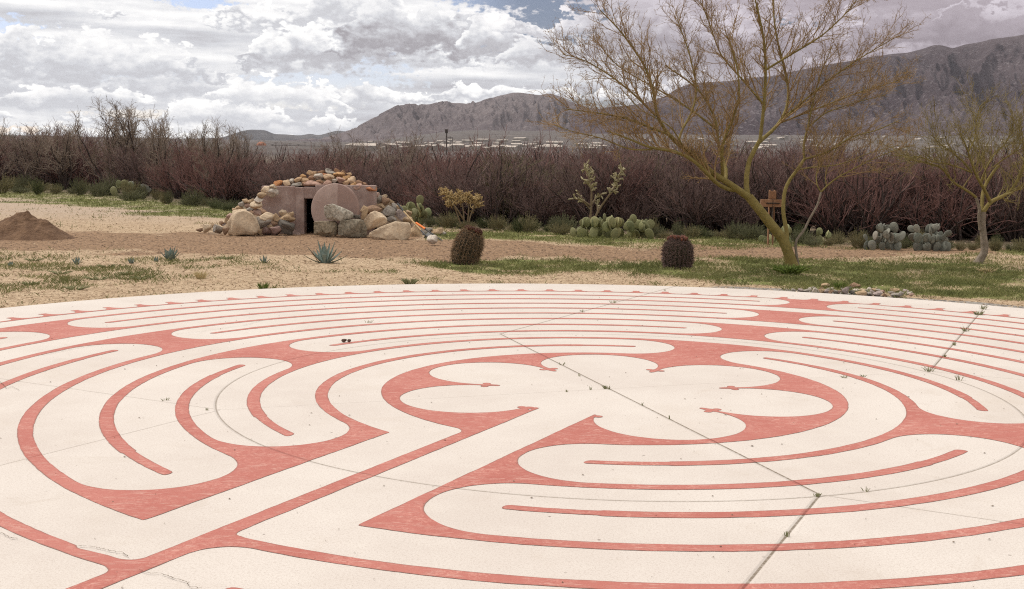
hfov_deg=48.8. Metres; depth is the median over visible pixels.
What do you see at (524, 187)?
bare shrub
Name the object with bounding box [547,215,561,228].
green bush
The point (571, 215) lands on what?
bare shrub
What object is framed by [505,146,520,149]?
house
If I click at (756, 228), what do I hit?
green bush
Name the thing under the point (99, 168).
bare shrub
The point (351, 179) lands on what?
stone
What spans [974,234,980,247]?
green bush
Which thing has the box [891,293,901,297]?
stone
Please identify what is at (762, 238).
prickly pear
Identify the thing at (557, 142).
house
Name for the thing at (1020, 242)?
green bush
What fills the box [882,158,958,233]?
bare shrub
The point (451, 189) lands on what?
bare shrub
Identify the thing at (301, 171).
bare shrub
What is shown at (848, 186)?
bare shrub
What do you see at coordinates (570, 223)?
green bush
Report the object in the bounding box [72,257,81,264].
agave
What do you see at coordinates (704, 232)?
green bush
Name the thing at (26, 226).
dirt mound
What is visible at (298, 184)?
stone
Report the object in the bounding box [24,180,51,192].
green bush
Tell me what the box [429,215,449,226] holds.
green bush
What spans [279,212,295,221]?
stone
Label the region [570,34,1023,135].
mountain
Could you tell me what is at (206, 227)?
stone
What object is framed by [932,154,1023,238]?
bare shrub
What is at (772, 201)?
wooden cross
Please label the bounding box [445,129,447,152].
floodlight mast
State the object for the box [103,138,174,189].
bare shrub
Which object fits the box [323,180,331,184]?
stone
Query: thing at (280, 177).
bare shrub
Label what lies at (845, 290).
stone
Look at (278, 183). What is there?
stone
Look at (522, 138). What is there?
house
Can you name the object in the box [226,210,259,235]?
boulder
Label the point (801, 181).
bare shrub
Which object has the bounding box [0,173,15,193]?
green bush
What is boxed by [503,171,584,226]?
bare shrub
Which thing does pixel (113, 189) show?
prickly pear
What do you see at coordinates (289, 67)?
sky
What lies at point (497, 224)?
green bush
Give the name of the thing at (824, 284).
stone
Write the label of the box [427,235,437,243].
stone
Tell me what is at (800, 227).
green bush
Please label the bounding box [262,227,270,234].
stone
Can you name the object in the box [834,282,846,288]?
green plant
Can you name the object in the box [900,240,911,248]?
green bush
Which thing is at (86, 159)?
bare shrub
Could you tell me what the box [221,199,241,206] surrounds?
green bush
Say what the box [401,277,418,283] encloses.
weed
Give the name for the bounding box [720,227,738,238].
green bush
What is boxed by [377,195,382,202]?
stone
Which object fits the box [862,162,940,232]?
bare shrub
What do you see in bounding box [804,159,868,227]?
bare shrub
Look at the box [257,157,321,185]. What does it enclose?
bare shrub
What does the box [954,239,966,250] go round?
green bush
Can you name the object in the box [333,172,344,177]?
stone
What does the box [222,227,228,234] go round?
stone
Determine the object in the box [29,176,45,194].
green bush
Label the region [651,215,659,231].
green bush
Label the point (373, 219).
boulder
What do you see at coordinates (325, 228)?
boulder
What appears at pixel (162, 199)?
green bush
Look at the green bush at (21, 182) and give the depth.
64.28 m
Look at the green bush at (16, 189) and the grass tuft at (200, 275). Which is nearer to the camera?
the grass tuft at (200, 275)
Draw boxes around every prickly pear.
[110,180,133,194]
[129,181,151,195]
[400,195,431,224]
[570,213,611,237]
[602,214,654,238]
[758,235,769,243]
[781,224,791,242]
[816,228,831,244]
[863,222,905,249]
[907,223,951,250]
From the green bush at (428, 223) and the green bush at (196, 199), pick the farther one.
the green bush at (196, 199)
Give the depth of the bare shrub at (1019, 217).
27.92 m
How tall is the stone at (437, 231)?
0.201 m
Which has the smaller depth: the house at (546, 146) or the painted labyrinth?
the painted labyrinth
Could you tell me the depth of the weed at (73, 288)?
14.72 m
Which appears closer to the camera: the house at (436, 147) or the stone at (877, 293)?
the stone at (877, 293)
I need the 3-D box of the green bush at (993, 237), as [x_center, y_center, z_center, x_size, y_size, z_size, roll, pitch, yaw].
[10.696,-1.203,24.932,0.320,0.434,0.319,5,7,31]
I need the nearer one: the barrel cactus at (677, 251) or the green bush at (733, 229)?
the barrel cactus at (677, 251)
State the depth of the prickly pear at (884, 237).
24.29 m
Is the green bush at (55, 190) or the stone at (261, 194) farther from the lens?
the green bush at (55, 190)
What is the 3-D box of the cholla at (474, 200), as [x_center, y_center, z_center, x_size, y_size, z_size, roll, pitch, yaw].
[-1.361,-2.372,30.382,1.251,1.079,0.782,1,6,0]
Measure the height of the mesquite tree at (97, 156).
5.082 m
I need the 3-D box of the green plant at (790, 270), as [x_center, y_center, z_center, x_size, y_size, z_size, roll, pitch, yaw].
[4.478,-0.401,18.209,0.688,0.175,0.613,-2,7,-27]
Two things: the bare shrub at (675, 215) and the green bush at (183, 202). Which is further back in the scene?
the green bush at (183, 202)
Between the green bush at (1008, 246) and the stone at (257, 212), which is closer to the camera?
the green bush at (1008, 246)
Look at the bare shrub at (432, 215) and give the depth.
36.02 m
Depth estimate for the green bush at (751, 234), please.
26.95 m
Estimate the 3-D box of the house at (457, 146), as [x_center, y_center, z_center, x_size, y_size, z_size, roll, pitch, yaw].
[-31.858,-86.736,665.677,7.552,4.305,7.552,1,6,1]
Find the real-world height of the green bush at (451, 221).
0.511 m
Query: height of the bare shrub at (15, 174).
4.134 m
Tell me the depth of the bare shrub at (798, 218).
30.04 m
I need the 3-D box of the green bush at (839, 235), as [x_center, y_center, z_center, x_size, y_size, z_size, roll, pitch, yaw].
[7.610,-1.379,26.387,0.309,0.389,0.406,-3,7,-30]
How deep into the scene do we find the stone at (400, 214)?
27.62 m
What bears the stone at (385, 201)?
on the rock tomb
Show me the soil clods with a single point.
(400, 248)
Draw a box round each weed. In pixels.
[15,280,41,284]
[24,258,43,260]
[46,270,72,273]
[62,285,90,289]
[84,276,108,279]
[95,264,116,267]
[129,275,152,279]
[256,282,268,288]
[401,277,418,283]
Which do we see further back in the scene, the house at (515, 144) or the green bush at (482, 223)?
the house at (515, 144)
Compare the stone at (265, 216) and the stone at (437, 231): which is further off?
the stone at (437, 231)
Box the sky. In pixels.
[0,0,1023,137]
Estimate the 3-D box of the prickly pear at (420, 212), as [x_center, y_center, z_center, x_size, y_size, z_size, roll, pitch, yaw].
[-2.821,-2.336,31.655,0.954,0.903,1.060,2,7,15]
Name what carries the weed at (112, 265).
on the ground at (8, 209)
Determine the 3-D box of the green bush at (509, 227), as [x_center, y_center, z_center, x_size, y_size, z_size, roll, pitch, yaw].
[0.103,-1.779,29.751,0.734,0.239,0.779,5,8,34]
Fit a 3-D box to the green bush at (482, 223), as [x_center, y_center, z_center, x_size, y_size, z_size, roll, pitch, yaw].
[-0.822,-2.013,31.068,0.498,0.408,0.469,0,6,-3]
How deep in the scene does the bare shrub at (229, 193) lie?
47.23 m
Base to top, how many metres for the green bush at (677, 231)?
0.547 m
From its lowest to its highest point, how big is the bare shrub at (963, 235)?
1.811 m
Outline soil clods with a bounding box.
[0,230,1005,262]
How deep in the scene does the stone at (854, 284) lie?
16.11 m
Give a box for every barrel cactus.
[449,224,485,264]
[660,233,695,269]
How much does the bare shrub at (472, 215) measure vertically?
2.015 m
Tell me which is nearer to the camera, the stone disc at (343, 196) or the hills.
the stone disc at (343, 196)
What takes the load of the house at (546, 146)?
on the ground at (8, 209)
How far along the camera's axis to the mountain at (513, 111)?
4293.75 m
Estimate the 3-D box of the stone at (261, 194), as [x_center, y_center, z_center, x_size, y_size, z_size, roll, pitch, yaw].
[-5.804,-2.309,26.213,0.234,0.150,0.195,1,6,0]
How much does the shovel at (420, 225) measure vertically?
0.472 m
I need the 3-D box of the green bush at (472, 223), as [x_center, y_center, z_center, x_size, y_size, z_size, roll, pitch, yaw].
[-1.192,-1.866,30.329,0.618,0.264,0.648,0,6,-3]
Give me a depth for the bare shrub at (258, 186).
46.01 m
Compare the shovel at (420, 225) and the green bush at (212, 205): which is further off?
the green bush at (212, 205)
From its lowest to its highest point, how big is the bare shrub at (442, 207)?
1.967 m
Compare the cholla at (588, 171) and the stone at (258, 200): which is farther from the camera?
the cholla at (588, 171)
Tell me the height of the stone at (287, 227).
0.378 m
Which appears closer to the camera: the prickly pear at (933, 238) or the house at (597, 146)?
the prickly pear at (933, 238)
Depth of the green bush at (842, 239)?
26.16 m
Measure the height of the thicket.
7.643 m
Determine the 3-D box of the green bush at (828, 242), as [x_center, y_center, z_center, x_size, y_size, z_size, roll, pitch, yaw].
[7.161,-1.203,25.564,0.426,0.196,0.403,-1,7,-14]
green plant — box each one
[770,264,813,274]
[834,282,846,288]
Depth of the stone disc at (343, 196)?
26.63 m
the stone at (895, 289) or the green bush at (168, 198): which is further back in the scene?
the green bush at (168, 198)
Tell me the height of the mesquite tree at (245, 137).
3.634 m
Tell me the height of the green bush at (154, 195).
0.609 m
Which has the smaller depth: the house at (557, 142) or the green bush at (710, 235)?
the green bush at (710, 235)
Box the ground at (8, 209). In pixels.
[0,130,1023,307]
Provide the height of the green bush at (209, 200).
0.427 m
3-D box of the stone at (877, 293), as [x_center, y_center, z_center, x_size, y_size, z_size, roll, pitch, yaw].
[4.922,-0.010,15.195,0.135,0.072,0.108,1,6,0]
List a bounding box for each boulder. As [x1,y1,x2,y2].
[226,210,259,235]
[314,221,337,235]
[324,204,353,220]
[338,219,366,236]
[361,207,367,219]
[364,211,386,229]
[369,221,410,239]
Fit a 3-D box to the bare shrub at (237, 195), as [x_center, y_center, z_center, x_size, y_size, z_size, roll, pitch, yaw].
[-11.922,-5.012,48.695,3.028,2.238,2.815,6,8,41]
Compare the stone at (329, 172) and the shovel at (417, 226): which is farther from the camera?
the stone at (329, 172)
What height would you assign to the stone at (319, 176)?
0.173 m
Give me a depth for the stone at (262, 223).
26.75 m
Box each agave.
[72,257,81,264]
[161,246,178,260]
[260,255,269,262]
[304,241,347,262]
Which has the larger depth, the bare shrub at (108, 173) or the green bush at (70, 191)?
the bare shrub at (108, 173)
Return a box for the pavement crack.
[1,322,842,587]
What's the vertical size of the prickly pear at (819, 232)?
0.403 m
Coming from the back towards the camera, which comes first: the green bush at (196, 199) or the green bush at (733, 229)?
the green bush at (196, 199)
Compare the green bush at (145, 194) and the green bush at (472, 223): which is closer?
the green bush at (472, 223)
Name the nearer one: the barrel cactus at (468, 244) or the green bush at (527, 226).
the barrel cactus at (468, 244)
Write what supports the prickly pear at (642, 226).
on the ground at (8, 209)
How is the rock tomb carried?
on the ground at (8, 209)
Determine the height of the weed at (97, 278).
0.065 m
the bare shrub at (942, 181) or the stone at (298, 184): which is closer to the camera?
the stone at (298, 184)
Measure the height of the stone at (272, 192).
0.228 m
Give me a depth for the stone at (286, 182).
27.39 m
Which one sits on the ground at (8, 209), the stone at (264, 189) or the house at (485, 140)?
the house at (485, 140)
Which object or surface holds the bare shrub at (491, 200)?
on the ground at (8, 209)
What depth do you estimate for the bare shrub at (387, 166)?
41.57 m
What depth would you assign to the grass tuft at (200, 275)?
16.31 m
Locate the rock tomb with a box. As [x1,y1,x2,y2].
[209,177,426,235]
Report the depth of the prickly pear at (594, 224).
27.38 m
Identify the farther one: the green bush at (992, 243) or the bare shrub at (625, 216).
the bare shrub at (625, 216)
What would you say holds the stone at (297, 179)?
on the rock tomb
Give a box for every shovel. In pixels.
[397,203,431,237]
[415,222,442,240]
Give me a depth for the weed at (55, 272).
16.82 m
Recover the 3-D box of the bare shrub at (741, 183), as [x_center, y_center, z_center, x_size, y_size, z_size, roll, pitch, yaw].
[6.468,-2.666,29.925,2.598,2.146,2.770,-3,7,-27]
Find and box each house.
[352,143,375,150]
[376,143,401,149]
[433,144,450,151]
[451,144,464,150]
[468,144,488,148]
[476,139,488,141]
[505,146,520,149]
[511,143,521,146]
[513,137,528,140]
[535,145,551,149]
[546,141,562,144]
[587,144,607,148]
[759,144,776,147]
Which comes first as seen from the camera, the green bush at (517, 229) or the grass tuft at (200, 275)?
the grass tuft at (200, 275)
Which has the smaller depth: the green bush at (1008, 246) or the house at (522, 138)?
the green bush at (1008, 246)
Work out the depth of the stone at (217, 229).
26.62 m
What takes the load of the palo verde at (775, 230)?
on the ground at (8, 209)
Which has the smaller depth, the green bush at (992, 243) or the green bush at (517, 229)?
the green bush at (992, 243)
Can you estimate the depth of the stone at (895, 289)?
15.59 m
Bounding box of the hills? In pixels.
[181,130,344,140]
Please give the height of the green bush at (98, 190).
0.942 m
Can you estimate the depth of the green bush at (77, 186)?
58.15 m
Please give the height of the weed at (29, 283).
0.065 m
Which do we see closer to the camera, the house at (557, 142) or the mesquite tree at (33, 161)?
the mesquite tree at (33, 161)
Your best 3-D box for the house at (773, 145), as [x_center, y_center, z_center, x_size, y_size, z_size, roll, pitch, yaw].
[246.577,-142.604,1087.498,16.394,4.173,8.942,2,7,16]
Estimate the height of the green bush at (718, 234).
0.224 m
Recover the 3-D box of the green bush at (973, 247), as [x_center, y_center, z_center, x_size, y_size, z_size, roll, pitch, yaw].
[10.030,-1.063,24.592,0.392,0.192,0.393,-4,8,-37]
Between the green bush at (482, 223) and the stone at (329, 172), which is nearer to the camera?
the stone at (329, 172)
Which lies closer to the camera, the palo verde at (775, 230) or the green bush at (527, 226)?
the palo verde at (775, 230)
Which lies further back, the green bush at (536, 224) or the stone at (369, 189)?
the green bush at (536, 224)
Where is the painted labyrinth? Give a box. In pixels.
[0,289,1023,588]
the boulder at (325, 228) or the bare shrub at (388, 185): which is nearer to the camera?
the boulder at (325, 228)
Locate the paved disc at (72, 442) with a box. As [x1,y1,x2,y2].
[0,284,1023,588]
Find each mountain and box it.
[286,92,595,141]
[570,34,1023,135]
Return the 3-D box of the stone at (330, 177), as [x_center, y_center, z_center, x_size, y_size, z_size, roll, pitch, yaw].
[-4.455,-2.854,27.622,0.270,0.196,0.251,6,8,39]
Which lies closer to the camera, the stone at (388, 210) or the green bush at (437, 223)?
the stone at (388, 210)
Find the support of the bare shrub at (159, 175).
on the ground at (8, 209)
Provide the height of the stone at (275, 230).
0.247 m
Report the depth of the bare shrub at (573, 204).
31.12 m
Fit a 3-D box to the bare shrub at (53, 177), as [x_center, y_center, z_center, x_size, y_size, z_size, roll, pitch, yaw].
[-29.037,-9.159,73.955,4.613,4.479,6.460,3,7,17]
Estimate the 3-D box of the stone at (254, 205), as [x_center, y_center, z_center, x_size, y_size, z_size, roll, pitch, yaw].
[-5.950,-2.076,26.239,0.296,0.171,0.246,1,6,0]
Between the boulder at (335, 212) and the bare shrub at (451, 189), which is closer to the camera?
the boulder at (335, 212)
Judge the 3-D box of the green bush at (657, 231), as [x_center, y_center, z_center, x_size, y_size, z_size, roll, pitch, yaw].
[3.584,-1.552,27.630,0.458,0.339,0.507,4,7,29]
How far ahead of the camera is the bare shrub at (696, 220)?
29.55 m
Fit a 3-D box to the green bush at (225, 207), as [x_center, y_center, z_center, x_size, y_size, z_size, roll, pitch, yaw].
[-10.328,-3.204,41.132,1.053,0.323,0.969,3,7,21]
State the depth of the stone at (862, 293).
15.18 m
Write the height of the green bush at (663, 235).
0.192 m
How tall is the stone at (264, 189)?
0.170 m
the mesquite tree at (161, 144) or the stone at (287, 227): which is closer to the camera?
the stone at (287, 227)
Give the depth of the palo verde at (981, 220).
20.63 m
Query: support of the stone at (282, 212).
on the stone at (288, 217)
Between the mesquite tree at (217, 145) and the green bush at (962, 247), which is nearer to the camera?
the green bush at (962, 247)
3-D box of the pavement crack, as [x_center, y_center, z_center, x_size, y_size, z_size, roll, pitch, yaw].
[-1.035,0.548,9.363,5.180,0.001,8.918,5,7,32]
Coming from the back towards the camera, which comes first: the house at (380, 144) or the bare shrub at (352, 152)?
the house at (380, 144)
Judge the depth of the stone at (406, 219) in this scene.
27.62 m
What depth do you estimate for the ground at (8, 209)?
22.26 m
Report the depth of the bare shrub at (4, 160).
75.18 m
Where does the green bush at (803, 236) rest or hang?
on the ground at (8, 209)
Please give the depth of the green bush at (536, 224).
29.93 m
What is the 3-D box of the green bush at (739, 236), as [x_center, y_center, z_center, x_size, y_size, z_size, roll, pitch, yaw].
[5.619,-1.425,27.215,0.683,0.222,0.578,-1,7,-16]
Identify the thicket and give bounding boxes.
[0,119,1023,241]
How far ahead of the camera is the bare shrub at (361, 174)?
40.31 m
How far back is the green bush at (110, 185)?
58.80 m
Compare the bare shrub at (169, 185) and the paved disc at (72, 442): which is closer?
the paved disc at (72, 442)
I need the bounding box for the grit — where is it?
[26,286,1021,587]
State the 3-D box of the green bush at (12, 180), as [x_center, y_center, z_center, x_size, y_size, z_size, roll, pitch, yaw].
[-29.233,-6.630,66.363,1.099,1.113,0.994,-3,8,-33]
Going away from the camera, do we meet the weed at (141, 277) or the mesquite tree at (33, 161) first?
the weed at (141, 277)
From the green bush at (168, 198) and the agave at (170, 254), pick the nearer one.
the agave at (170, 254)
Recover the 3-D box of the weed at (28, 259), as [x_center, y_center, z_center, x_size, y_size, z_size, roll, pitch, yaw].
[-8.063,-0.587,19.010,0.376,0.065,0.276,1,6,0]
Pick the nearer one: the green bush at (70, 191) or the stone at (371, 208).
the stone at (371, 208)
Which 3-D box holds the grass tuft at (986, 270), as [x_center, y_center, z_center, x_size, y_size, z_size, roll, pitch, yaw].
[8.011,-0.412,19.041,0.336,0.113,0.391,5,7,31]
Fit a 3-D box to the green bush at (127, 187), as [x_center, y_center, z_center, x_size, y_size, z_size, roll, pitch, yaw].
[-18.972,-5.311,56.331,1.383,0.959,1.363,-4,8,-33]
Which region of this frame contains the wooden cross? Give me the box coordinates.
[760,190,781,245]
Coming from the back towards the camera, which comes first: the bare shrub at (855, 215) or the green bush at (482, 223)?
the green bush at (482, 223)
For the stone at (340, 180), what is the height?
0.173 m
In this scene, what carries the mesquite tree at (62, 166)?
on the ground at (8, 209)
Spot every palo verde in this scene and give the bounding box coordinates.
[525,0,930,265]
[870,72,1023,263]
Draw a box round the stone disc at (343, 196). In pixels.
[311,183,359,233]
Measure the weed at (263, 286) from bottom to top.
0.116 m
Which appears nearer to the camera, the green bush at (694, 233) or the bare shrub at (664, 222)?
the green bush at (694, 233)
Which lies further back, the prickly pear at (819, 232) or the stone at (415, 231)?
the stone at (415, 231)
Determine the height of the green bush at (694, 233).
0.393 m
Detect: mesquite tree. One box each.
[0,118,38,176]
[0,123,50,182]
[31,121,81,189]
[60,109,151,182]
[88,95,188,176]
[139,105,197,179]
[188,116,239,198]
[222,122,271,180]
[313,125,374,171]
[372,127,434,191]
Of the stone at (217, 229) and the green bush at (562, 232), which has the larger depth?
the green bush at (562, 232)
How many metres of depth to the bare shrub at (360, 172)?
41.20 m
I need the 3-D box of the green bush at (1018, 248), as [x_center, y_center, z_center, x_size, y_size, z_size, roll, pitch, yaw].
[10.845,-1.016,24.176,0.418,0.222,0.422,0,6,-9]
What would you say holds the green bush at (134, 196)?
on the ground at (8, 209)
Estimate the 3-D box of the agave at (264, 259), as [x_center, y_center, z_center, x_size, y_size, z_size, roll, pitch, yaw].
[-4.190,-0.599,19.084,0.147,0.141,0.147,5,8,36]
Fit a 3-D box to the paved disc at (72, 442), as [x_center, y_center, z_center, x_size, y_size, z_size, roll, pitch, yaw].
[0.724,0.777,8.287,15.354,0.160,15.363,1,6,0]
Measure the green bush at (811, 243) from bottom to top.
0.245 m
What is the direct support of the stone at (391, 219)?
on the rock tomb
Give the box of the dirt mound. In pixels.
[0,210,74,240]
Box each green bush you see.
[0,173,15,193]
[5,174,23,190]
[9,185,31,193]
[11,172,36,188]
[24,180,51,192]
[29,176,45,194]
[46,183,65,193]
[65,187,76,193]
[69,173,90,194]
[85,179,111,196]
[96,172,120,195]
[113,188,145,200]
[117,179,146,193]
[133,184,147,199]
[149,188,162,199]
[156,190,167,203]
[164,188,173,203]
[178,198,194,205]
[180,187,204,205]
[201,196,224,205]
[207,200,222,208]
[216,202,236,210]
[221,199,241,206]
[421,214,435,226]
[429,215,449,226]
[435,211,460,227]
[456,222,477,227]
[475,217,490,227]
[483,214,507,229]
[502,223,513,230]
[511,215,525,232]
[515,211,540,232]
[528,219,544,230]
[540,224,552,231]
[546,221,575,234]
[547,210,578,227]
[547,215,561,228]
[552,229,565,234]
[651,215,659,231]
[652,224,666,237]
[654,231,675,237]
[672,218,683,235]
[680,223,702,238]
[687,225,711,237]
[701,231,716,237]
[707,229,727,237]
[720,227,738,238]
[722,220,751,238]
[731,222,766,239]
[732,233,750,239]
[746,220,766,239]
[789,227,817,244]
[791,222,807,241]
[804,237,822,246]
[818,238,837,245]
[824,233,849,243]
[831,227,844,241]
[848,227,868,247]
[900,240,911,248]
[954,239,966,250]
[965,241,980,249]
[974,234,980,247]
[988,236,1004,250]
[990,233,1003,243]
[990,244,1002,250]
[1004,243,1017,250]
[1011,237,1023,245]
[1011,244,1023,251]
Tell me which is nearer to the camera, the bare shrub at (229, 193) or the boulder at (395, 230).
the boulder at (395, 230)
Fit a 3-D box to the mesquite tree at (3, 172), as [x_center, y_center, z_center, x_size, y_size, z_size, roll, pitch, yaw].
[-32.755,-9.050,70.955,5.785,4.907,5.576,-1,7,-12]
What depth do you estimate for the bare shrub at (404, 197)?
36.74 m
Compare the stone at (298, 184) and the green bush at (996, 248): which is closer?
the green bush at (996, 248)
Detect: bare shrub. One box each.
[0,128,49,182]
[0,135,25,181]
[9,121,105,188]
[45,129,106,187]
[72,147,110,187]
[98,164,123,191]
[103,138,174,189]
[137,151,193,198]
[143,159,178,195]
[156,147,227,198]
[184,134,274,203]
[202,154,265,203]
[242,166,286,195]
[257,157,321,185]
[265,163,326,185]
[285,158,334,182]
[340,164,377,184]
[341,158,414,194]
[359,164,420,204]
[391,180,430,205]
[398,181,439,218]
[399,159,487,218]
[425,176,471,220]
[434,156,505,222]
[435,135,571,224]
[502,177,560,222]
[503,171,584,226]
[533,139,665,228]
[537,148,641,228]
[548,186,578,225]
[597,180,676,229]
[614,151,713,228]
[634,153,744,231]
[652,156,791,233]
[694,181,779,230]
[701,138,851,232]
[709,153,798,233]
[776,165,834,232]
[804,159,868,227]
[814,161,890,235]
[832,175,919,232]
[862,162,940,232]
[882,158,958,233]
[914,159,976,231]
[925,171,999,237]
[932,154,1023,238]
[980,183,1023,240]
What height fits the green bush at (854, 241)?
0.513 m
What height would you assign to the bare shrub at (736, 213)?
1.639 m
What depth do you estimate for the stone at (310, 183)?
27.30 m
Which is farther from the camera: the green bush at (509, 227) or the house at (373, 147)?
the house at (373, 147)
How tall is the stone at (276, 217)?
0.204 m
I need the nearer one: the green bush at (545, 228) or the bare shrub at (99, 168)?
the green bush at (545, 228)
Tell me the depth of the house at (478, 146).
786.22 m
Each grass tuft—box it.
[194,270,208,278]
[977,267,996,272]
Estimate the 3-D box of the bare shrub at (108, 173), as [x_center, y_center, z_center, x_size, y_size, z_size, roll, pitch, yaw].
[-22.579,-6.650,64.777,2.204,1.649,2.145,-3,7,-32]
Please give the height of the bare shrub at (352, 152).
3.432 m
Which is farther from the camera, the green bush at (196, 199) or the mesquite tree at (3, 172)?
the mesquite tree at (3, 172)
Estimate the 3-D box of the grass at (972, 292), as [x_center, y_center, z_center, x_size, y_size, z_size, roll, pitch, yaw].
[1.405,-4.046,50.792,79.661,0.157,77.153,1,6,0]
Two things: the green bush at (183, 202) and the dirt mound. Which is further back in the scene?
the green bush at (183, 202)
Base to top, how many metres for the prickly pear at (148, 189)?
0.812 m
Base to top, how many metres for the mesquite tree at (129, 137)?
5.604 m
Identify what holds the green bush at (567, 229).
on the ground at (8, 209)
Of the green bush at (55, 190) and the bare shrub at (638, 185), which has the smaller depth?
the bare shrub at (638, 185)
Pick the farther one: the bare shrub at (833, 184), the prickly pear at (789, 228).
the bare shrub at (833, 184)
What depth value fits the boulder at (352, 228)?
26.17 m
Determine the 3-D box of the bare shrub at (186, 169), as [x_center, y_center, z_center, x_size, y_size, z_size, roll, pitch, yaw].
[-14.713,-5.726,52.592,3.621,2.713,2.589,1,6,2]
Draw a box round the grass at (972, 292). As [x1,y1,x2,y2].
[0,187,1023,307]
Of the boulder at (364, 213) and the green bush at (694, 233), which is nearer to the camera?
the boulder at (364, 213)
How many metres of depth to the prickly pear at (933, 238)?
24.16 m
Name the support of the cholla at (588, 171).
on the ground at (8, 209)
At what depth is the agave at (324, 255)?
19.28 m
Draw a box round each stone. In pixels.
[202,224,211,232]
[213,224,222,233]
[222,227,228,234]
[250,201,262,208]
[253,209,260,215]
[254,197,262,203]
[256,216,270,227]
[257,192,266,197]
[260,212,273,220]
[261,186,269,192]
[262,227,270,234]
[266,188,278,197]
[269,226,281,234]
[271,220,277,225]
[273,213,279,221]
[274,180,282,185]
[278,219,294,234]
[279,210,286,215]
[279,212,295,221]
[282,180,290,185]
[291,182,301,186]
[294,177,301,182]
[303,180,322,186]
[314,173,323,179]
[323,174,334,180]
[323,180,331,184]
[325,170,335,174]
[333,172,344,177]
[336,177,345,183]
[347,176,355,183]
[366,187,376,190]
[368,205,382,213]
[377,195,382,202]
[381,197,389,204]
[381,205,395,216]
[387,216,396,222]
[396,209,406,220]
[402,217,412,223]
[410,225,421,236]
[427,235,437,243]
[430,228,443,234]
[821,283,829,287]
[841,287,848,293]
[849,282,860,287]
[855,290,866,295]
[873,291,882,295]
[890,288,899,292]
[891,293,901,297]
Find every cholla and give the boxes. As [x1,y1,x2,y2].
[438,186,484,225]
[568,160,625,218]
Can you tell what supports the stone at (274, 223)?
on the stone

